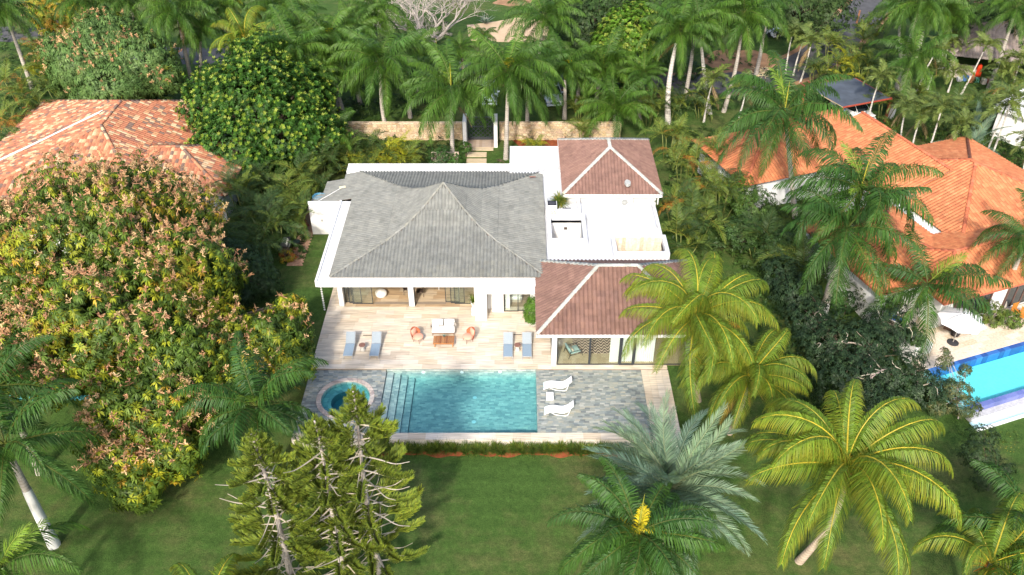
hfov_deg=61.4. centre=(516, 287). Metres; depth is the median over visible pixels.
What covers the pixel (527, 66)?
royal palm
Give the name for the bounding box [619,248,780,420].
coconut palm
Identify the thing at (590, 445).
grass tuft
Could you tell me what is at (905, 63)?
royal palm
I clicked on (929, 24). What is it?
royal palm
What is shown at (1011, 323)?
garden shrub
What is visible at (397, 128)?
stone wall
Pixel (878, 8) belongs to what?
royal palm
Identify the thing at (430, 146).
undergrowth
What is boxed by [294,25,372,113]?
royal palm
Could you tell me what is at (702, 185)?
areca palm
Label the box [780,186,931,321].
royal palm
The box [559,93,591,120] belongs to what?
areca palm
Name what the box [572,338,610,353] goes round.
area rug
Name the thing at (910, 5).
royal palm
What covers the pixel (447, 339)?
coffee table
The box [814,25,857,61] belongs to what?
areca palm
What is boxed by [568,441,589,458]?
grass tuft
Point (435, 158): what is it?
planter wall
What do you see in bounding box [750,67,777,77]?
cuttings heap
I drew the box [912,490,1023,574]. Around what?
coconut palm
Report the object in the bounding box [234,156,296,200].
areca palm
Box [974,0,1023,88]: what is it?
royal palm
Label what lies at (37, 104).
areca palm
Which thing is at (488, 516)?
ground
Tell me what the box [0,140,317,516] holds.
mango tree
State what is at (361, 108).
undergrowth
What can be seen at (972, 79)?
stored box
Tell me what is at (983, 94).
areca palm
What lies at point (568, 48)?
royal palm
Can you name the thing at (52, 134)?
white cable
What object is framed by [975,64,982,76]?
red cloth
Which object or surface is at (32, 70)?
areca palm
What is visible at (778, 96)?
royal palm
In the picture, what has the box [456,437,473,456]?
grass tuft
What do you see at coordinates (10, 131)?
areca palm
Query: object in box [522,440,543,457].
grass tuft
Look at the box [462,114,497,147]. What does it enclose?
garden gate
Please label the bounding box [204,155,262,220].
areca palm
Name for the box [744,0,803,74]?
royal palm
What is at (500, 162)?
garden shrub
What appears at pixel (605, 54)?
royal palm
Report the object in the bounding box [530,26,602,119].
royal palm
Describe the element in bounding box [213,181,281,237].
areca palm
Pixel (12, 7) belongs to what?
royal palm
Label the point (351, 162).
areca palm
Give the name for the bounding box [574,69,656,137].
royal palm
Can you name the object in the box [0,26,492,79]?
road
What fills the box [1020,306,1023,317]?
orange chair
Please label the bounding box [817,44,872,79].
areca palm
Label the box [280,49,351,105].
royal palm
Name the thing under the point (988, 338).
neighbour terrace
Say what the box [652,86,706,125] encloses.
areca palm
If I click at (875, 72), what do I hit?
slim palm
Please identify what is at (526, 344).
sun lounger
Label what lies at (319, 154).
areca palm
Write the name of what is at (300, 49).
royal palm
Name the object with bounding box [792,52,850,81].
areca palm
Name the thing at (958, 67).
slim palm
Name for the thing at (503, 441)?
retaining wall
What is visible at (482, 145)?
garden path
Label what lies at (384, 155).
areca palm
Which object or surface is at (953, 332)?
tub chair
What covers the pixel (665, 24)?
royal palm
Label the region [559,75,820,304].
undergrowth
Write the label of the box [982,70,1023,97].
areca palm
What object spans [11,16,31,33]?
garden shrub
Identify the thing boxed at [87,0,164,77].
royal palm
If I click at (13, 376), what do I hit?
royal palm
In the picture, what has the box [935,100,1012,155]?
areca palm
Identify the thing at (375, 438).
cook pine
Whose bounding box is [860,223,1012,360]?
royal palm
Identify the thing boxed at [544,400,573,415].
white lounger
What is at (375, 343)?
sun lounger
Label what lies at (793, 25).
slim palm
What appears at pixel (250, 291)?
tree
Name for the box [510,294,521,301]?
bed
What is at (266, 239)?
areca palm
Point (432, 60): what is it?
royal palm
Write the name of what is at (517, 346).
side table
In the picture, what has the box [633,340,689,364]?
window
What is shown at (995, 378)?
neighbour pool
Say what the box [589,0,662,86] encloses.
round tree
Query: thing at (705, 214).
areca palm
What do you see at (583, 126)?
areca palm
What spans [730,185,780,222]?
garden shrub
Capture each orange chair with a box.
[1011,302,1019,312]
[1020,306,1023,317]
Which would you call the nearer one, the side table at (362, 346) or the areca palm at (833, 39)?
the side table at (362, 346)
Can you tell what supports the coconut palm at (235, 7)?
on the ground at (488, 516)
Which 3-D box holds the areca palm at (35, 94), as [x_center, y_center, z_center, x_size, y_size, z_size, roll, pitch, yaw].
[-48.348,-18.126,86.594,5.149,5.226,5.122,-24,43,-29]
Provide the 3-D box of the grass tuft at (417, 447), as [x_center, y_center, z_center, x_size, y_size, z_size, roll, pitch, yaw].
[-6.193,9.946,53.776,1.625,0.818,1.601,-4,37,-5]
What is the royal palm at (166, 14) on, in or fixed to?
on the ground at (488, 516)
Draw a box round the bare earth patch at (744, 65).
[704,49,777,72]
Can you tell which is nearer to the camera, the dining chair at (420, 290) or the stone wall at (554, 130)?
the dining chair at (420, 290)
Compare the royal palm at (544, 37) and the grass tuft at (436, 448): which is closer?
the grass tuft at (436, 448)
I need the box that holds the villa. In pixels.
[308,137,705,365]
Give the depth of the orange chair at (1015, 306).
63.27 m
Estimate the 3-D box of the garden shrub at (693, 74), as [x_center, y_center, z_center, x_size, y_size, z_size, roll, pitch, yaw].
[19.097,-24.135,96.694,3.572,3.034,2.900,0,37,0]
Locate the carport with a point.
(851, 92)
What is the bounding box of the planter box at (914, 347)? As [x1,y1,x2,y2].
[901,334,932,362]
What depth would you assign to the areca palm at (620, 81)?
90.41 m
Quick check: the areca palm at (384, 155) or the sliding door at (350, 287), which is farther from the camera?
the areca palm at (384, 155)
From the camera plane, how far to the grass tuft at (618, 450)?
53.67 m
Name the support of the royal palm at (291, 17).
on the ground at (488, 516)
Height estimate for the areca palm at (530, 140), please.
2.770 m
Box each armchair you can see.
[410,326,423,341]
[463,327,474,343]
[564,342,582,356]
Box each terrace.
[313,287,666,369]
[881,304,1023,376]
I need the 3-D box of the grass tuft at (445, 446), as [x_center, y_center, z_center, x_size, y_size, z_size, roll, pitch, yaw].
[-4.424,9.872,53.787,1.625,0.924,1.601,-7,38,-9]
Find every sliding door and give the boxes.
[347,287,361,302]
[350,287,372,303]
[445,287,459,301]
[450,287,464,302]
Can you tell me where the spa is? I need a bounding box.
[316,378,373,418]
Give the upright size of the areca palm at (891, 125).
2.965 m
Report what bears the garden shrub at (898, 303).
on the ground at (488, 516)
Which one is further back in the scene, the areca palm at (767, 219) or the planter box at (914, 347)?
the areca palm at (767, 219)
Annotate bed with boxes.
[363,446,619,457]
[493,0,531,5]
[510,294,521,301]
[513,140,557,145]
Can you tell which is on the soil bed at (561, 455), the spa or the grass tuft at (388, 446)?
the grass tuft at (388, 446)
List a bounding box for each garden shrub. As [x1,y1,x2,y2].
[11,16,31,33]
[278,245,297,263]
[427,143,453,163]
[446,153,463,163]
[458,141,471,156]
[494,158,505,163]
[647,47,672,75]
[673,59,701,82]
[717,212,765,251]
[719,171,762,206]
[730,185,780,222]
[749,227,795,265]
[776,280,824,316]
[830,290,863,313]
[854,288,866,302]
[855,12,887,36]
[885,294,910,314]
[905,327,927,347]
[975,299,1010,328]
[994,308,1023,329]
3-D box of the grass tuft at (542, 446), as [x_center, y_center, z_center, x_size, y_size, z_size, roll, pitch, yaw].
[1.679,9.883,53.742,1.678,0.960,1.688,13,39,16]
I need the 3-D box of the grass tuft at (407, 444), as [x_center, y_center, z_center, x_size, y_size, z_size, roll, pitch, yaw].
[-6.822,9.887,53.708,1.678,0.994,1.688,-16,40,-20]
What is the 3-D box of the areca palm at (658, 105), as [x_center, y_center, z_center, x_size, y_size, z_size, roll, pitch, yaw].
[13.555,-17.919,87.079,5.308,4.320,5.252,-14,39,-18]
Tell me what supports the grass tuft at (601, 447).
on the soil bed at (561, 455)
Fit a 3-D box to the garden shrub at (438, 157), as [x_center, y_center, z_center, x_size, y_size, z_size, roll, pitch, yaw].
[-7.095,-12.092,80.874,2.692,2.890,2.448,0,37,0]
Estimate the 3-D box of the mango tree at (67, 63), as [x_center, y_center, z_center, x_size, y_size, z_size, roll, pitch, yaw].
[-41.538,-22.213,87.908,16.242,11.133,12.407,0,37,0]
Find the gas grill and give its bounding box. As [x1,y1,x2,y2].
[279,237,291,256]
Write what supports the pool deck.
on the ground at (488, 516)
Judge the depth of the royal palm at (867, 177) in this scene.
59.90 m
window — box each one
[556,338,590,364]
[589,338,620,364]
[619,338,635,364]
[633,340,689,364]
[953,293,993,313]
[1001,285,1023,307]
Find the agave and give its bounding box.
[479,13,492,22]
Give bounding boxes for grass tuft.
[381,441,393,454]
[400,437,416,454]
[407,440,425,456]
[419,441,436,454]
[426,439,444,456]
[437,437,455,455]
[446,438,461,455]
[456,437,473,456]
[465,441,483,458]
[474,441,496,457]
[485,440,504,455]
[494,441,510,457]
[504,440,527,456]
[513,439,534,456]
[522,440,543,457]
[534,440,553,456]
[538,441,560,455]
[549,437,572,455]
[562,439,578,455]
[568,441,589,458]
[580,442,597,456]
[591,439,611,456]
[601,441,616,455]
[612,442,626,454]
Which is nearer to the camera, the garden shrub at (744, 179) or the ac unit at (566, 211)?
the ac unit at (566, 211)
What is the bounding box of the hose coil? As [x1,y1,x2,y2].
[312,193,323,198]
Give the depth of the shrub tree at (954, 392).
55.04 m
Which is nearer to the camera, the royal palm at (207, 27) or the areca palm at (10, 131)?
the areca palm at (10, 131)
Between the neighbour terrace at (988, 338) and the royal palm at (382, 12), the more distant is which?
the royal palm at (382, 12)
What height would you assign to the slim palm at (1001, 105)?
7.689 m
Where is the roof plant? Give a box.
[547,190,571,208]
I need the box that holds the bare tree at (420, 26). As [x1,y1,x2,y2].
[373,0,490,42]
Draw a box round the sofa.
[431,319,456,333]
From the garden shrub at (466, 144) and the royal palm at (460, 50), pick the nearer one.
the garden shrub at (466, 144)
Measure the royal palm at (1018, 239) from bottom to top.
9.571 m
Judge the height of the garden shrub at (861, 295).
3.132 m
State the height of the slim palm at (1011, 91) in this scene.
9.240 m
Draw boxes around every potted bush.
[469,293,474,305]
[522,296,535,327]
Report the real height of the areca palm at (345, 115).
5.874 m
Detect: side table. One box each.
[359,343,365,351]
[514,343,520,351]
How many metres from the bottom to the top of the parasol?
2.740 m
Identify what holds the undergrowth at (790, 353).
on the ground at (488, 516)
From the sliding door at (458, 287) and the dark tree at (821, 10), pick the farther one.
the dark tree at (821, 10)
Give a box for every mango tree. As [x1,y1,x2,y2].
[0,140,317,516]
[28,6,188,99]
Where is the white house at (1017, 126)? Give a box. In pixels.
[991,89,1023,148]
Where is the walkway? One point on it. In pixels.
(656, 386)
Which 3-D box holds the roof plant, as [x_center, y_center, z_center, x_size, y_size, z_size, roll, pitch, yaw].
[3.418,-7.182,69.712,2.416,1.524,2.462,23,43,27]
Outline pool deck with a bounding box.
[294,370,651,432]
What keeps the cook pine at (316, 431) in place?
on the ground at (488, 516)
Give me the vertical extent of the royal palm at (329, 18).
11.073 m
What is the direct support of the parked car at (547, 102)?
on the ground at (488, 516)
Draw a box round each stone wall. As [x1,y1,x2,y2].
[345,121,462,139]
[499,121,620,139]
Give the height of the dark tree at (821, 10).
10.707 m
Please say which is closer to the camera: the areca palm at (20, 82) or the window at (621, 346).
the window at (621, 346)
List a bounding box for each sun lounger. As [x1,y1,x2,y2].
[343,331,355,358]
[369,331,381,358]
[503,332,512,359]
[522,332,531,359]
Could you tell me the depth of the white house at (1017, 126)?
84.58 m
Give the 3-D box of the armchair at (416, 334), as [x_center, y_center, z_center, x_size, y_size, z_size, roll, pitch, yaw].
[-7.045,3.361,61.008,0.882,1.044,0.968,21,42,25]
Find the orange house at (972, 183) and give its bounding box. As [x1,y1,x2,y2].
[692,109,1023,327]
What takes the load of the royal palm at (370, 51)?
on the ground at (488, 516)
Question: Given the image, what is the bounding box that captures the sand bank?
[467,18,546,41]
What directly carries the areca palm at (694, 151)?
on the ground at (488, 516)
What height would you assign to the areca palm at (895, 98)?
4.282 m
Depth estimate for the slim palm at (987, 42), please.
91.02 m
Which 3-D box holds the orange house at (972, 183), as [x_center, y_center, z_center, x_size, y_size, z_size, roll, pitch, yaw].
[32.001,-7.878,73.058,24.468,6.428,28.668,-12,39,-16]
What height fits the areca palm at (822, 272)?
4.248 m
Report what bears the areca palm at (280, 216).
on the ground at (488, 516)
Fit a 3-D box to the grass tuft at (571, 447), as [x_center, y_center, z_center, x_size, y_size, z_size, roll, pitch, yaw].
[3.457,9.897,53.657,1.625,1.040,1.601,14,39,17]
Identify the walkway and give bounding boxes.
[641,370,681,439]
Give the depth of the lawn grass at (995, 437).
54.98 m
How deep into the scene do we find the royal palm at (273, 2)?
91.92 m
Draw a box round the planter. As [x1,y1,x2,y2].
[471,304,474,315]
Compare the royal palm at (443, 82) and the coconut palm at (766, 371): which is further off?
the royal palm at (443, 82)
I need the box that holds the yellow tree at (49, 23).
[20,0,98,35]
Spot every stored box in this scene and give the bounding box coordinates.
[969,75,975,82]
[980,78,986,84]
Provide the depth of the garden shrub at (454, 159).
80.12 m
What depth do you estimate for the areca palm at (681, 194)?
71.80 m
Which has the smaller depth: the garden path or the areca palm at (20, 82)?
the garden path
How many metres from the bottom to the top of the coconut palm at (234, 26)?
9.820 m
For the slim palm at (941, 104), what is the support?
on the ground at (488, 516)
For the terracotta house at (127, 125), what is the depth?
75.73 m
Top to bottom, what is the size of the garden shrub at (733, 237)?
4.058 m
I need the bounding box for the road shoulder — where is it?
[498,0,899,96]
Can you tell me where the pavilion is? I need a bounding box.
[943,21,1023,76]
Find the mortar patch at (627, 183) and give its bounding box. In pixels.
[624,180,630,186]
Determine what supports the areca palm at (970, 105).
on the ground at (488, 516)
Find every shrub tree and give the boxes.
[756,250,952,427]
[923,346,983,419]
[953,423,1016,494]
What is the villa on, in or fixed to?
on the ground at (488, 516)
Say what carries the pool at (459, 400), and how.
in the pool deck
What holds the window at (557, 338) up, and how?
in the villa
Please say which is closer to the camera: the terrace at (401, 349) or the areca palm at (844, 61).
the terrace at (401, 349)
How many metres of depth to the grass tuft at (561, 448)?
53.79 m
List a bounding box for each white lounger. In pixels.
[543,375,571,390]
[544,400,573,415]
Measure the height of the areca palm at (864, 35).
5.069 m
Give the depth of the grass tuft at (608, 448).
53.73 m
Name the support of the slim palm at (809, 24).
on the ground at (488, 516)
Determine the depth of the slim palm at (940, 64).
93.50 m
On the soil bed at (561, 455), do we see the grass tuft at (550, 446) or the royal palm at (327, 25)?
the grass tuft at (550, 446)
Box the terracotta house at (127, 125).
[0,99,245,251]
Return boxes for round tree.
[173,23,354,190]
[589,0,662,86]
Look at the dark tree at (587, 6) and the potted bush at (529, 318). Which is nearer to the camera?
the potted bush at (529, 318)
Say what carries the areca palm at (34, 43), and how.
on the ground at (488, 516)
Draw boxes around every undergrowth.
[0,27,1023,135]
[221,75,456,259]
[232,17,752,160]
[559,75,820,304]
[742,300,901,415]
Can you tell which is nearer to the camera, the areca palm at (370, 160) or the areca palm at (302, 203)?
the areca palm at (302, 203)
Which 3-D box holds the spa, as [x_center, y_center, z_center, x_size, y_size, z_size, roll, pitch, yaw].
[-11.296,7.625,57.147,3.800,0.935,3.792,0,37,0]
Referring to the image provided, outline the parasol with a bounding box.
[937,306,986,345]
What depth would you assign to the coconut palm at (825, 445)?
41.49 m
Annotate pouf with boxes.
[375,288,386,297]
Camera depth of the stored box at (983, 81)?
96.26 m
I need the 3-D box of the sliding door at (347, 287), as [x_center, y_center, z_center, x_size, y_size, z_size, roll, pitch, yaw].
[-12.075,0.086,63.977,0.950,2.680,0.050,0,37,0]
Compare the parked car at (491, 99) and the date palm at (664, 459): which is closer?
the date palm at (664, 459)
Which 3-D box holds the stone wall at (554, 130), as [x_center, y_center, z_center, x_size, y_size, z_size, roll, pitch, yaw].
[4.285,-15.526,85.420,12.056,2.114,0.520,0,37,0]
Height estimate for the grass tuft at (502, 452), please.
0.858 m
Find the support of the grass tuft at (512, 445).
on the soil bed at (561, 455)
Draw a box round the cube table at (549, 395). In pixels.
[546,392,553,399]
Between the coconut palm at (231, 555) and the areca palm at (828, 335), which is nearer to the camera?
the coconut palm at (231, 555)
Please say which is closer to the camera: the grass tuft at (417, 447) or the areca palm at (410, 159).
the grass tuft at (417, 447)
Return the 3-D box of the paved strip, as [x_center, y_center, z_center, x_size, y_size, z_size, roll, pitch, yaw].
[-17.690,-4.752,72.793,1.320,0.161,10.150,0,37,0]
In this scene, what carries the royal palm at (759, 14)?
on the ground at (488, 516)
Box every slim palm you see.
[696,63,730,122]
[727,68,761,117]
[776,17,807,69]
[789,21,825,75]
[790,24,833,82]
[862,57,903,114]
[887,86,925,135]
[896,95,944,142]
[912,58,952,89]
[916,34,955,91]
[918,90,964,142]
[932,105,985,140]
[934,58,974,92]
[935,25,966,69]
[960,30,1007,93]
[979,56,1023,99]
[979,93,1023,148]
[988,80,1023,151]
[998,44,1023,79]
[1006,130,1023,168]
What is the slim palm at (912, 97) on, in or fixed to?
on the ground at (488, 516)
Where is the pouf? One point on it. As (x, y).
(381, 293)
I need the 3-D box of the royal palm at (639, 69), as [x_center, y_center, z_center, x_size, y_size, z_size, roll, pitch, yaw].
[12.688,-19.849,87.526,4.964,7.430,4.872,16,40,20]
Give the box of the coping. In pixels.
[291,433,651,439]
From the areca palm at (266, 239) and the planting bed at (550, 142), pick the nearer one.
the areca palm at (266, 239)
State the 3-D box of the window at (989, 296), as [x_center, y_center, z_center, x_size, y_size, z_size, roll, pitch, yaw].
[33.036,1.181,62.596,3.420,2.600,0.100,-12,39,-16]
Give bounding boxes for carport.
[800,77,892,121]
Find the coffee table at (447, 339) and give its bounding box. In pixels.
[433,336,454,346]
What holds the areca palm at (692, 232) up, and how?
on the ground at (488, 516)
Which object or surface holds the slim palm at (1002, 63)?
on the ground at (488, 516)
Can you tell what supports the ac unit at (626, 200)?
on the villa
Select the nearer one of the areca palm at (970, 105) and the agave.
the areca palm at (970, 105)
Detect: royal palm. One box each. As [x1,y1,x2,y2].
[0,0,44,88]
[0,329,79,475]
[0,378,107,549]
[0,517,90,574]
[45,0,122,37]
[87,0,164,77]
[132,0,220,89]
[165,6,230,87]
[171,330,327,500]
[194,0,248,52]
[241,0,317,35]
[251,6,338,86]
[263,0,331,51]
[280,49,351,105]
[291,5,360,111]
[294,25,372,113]
[314,0,389,104]
[325,28,431,120]
[337,0,414,83]
[379,51,437,118]
[393,19,441,92]
[400,39,500,155]
[415,37,456,72]
[444,29,478,73]
[453,25,565,159]
[467,23,496,53]
[485,53,568,126]
[497,0,586,98]
[515,24,572,80]
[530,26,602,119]
[546,456,725,574]
[558,39,600,103]
[566,23,647,113]
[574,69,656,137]
[616,48,668,119]
[635,0,721,124]
[656,0,747,114]
[657,0,722,96]
[692,0,790,112]
[713,50,863,218]
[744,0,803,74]
[772,129,943,286]
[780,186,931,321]
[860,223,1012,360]
[864,0,932,58]
[869,19,958,118]
[879,0,970,90]
[904,0,964,62]
[912,0,992,61]
[925,459,1023,574]
[968,188,1023,308]
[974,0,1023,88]
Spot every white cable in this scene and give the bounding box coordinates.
[0,112,99,160]
[1,110,102,158]
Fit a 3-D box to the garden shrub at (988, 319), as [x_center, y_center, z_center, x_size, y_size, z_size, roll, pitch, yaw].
[34.504,2.296,62.779,2.522,2.995,1.977,11,39,15]
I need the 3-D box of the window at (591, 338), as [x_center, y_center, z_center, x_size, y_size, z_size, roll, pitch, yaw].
[5.980,4.174,58.456,2.040,2.820,0.050,0,37,0]
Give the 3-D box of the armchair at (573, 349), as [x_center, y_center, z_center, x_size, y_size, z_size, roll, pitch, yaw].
[3.924,4.254,59.918,1.086,0.909,0.868,-14,39,-17]
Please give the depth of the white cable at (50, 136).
76.42 m
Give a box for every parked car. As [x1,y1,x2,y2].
[482,84,498,104]
[544,83,562,105]
[755,23,783,37]
[829,101,875,118]
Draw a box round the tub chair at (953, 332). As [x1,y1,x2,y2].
[951,330,960,336]
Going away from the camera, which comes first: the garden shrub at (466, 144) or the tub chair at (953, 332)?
the tub chair at (953, 332)
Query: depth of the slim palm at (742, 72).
87.99 m
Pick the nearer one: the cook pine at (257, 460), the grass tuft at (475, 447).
the cook pine at (257, 460)
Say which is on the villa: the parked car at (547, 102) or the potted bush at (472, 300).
the potted bush at (472, 300)
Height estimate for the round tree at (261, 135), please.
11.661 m
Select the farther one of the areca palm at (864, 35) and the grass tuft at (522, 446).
the areca palm at (864, 35)
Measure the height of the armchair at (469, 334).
1.044 m
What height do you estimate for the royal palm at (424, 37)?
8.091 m
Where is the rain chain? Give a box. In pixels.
[320,287,325,310]
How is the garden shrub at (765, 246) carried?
on the ground at (488, 516)
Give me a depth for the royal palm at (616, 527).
39.50 m
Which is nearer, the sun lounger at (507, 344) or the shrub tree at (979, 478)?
the shrub tree at (979, 478)
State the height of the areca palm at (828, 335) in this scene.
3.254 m
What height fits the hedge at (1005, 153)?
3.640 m
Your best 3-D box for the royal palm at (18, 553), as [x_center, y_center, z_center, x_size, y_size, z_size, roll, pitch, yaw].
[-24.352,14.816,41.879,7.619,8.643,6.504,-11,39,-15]
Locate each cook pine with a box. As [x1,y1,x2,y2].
[215,428,345,574]
[281,413,388,574]
[315,384,429,574]
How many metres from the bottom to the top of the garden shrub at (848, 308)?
2.635 m
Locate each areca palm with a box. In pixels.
[0,57,40,107]
[0,84,55,116]
[0,97,35,132]
[0,125,20,141]
[12,30,53,62]
[14,92,67,111]
[15,47,47,87]
[23,69,63,98]
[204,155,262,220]
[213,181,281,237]
[220,208,296,262]
[231,192,311,250]
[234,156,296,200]
[264,168,317,218]
[272,148,336,196]
[272,188,314,239]
[280,135,347,182]
[284,106,355,161]
[323,129,375,174]
[331,148,364,171]
[338,129,397,163]
[347,148,382,163]
[363,145,398,163]
[367,129,427,163]
[394,143,424,163]
[515,134,547,145]
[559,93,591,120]
[562,110,598,137]
[610,56,663,102]
[632,83,679,127]
[637,111,693,163]
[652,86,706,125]
[653,177,717,229]
[655,131,711,186]
[658,180,735,244]
[660,198,726,258]
[673,157,740,212]
[678,78,733,121]
[687,125,747,168]
[691,168,756,218]
[713,206,793,259]
[753,225,833,281]
[773,232,858,289]
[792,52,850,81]
[798,318,860,358]
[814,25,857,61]
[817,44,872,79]
[832,44,894,84]
[834,19,885,65]
[863,77,910,119]
[876,114,908,136]
[904,81,934,101]
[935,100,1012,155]
[940,80,992,126]
[944,85,1008,123]
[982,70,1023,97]
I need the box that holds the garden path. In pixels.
[466,140,493,163]
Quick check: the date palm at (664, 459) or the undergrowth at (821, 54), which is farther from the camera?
the undergrowth at (821, 54)
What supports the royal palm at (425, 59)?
on the ground at (488, 516)
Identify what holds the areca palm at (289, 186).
on the ground at (488, 516)
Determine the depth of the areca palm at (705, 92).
88.03 m
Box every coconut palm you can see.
[168,553,241,574]
[191,0,249,54]
[209,5,279,86]
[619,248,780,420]
[676,315,816,437]
[737,378,961,574]
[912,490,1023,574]
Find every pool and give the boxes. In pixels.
[380,369,537,432]
[924,342,1023,430]
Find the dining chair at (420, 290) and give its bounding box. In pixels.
[416,287,423,296]
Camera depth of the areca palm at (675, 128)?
80.85 m
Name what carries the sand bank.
on the ground at (488, 516)
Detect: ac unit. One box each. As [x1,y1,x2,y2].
[547,201,556,213]
[562,208,571,213]
[619,196,632,205]
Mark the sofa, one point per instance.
(442, 326)
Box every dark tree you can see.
[547,0,675,53]
[747,0,862,40]
[913,0,1023,65]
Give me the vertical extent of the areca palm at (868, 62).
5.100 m
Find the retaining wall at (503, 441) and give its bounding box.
[292,440,680,446]
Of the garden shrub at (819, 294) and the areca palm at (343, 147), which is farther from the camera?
the areca palm at (343, 147)
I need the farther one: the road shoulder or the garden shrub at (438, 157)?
the road shoulder
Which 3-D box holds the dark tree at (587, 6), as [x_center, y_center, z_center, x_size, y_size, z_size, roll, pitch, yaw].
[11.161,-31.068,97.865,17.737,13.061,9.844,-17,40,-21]
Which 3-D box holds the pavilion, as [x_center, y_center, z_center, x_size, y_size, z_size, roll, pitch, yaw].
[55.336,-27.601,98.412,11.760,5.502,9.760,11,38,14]
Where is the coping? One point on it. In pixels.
(508, 436)
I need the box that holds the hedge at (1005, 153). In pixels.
[917,116,1023,167]
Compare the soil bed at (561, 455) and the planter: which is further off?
the planter
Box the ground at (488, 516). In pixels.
[0,0,1023,574]
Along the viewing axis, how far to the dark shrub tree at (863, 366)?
55.85 m
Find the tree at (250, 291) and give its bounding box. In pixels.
[206,230,284,309]
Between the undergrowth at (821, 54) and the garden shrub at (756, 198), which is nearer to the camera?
the garden shrub at (756, 198)
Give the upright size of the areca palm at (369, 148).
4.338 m
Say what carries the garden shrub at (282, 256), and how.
on the ground at (488, 516)
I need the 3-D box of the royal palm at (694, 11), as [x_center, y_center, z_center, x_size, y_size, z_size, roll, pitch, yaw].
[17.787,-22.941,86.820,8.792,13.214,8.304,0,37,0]
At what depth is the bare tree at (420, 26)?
103.88 m
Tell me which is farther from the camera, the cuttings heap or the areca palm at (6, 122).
the cuttings heap
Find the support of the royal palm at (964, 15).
on the ground at (488, 516)
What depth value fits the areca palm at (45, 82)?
89.68 m
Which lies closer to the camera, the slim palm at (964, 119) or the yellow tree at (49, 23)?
the slim palm at (964, 119)
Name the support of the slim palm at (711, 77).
on the ground at (488, 516)
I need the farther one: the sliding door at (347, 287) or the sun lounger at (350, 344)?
the sliding door at (347, 287)
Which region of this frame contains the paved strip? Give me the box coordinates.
[286,199,312,265]
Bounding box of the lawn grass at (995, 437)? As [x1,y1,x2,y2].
[958,430,1020,443]
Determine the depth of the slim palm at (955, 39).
96.28 m
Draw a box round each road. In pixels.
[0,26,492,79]
[559,0,886,93]
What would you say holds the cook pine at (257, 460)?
on the ground at (488, 516)
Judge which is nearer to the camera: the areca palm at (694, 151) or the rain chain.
the rain chain
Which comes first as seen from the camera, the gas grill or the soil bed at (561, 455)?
the soil bed at (561, 455)
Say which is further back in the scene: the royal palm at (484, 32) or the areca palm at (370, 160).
the royal palm at (484, 32)
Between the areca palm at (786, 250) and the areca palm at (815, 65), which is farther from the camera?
the areca palm at (815, 65)
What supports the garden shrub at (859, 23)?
on the ground at (488, 516)
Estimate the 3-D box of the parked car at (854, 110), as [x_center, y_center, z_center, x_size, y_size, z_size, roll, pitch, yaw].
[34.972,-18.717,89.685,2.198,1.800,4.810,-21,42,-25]
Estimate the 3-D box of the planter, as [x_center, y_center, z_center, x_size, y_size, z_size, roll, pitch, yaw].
[-3.167,1.651,63.324,0.400,0.970,0.400,0,37,0]
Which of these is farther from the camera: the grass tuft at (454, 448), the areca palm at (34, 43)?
the areca palm at (34, 43)
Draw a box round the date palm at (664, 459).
[575,388,767,574]
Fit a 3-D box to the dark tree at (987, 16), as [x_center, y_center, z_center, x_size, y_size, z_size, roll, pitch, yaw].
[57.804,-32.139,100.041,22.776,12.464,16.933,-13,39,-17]
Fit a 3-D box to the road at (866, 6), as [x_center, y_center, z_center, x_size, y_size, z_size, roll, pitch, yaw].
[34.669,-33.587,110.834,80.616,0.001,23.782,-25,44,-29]
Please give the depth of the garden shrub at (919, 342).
59.09 m
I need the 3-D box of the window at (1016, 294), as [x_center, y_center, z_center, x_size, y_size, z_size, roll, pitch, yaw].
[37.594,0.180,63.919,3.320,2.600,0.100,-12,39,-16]
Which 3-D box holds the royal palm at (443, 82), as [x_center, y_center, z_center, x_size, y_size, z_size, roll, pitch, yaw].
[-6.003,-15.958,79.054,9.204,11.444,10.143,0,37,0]
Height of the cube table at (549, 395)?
0.340 m
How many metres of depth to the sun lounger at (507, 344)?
60.50 m
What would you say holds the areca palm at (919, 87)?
on the ground at (488, 516)
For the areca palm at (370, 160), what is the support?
on the ground at (488, 516)
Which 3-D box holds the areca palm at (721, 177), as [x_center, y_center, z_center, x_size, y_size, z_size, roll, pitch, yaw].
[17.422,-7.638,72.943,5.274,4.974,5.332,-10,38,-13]
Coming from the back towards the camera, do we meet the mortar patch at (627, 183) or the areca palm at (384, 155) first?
the areca palm at (384, 155)
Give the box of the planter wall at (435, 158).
[431,152,458,163]
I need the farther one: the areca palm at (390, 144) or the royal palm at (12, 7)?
the royal palm at (12, 7)
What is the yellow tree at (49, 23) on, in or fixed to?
on the ground at (488, 516)
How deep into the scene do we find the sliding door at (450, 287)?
64.57 m
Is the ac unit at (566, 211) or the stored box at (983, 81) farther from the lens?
the stored box at (983, 81)
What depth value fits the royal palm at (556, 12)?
87.13 m
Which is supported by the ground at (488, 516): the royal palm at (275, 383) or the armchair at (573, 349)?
the royal palm at (275, 383)
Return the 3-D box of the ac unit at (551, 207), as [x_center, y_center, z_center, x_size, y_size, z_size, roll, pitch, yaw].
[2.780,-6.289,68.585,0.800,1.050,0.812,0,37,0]
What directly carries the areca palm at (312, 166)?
on the ground at (488, 516)
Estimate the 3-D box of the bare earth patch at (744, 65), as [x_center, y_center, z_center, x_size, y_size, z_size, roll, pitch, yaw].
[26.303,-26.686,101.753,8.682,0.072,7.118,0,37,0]
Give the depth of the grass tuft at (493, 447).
53.74 m
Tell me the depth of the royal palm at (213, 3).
93.43 m

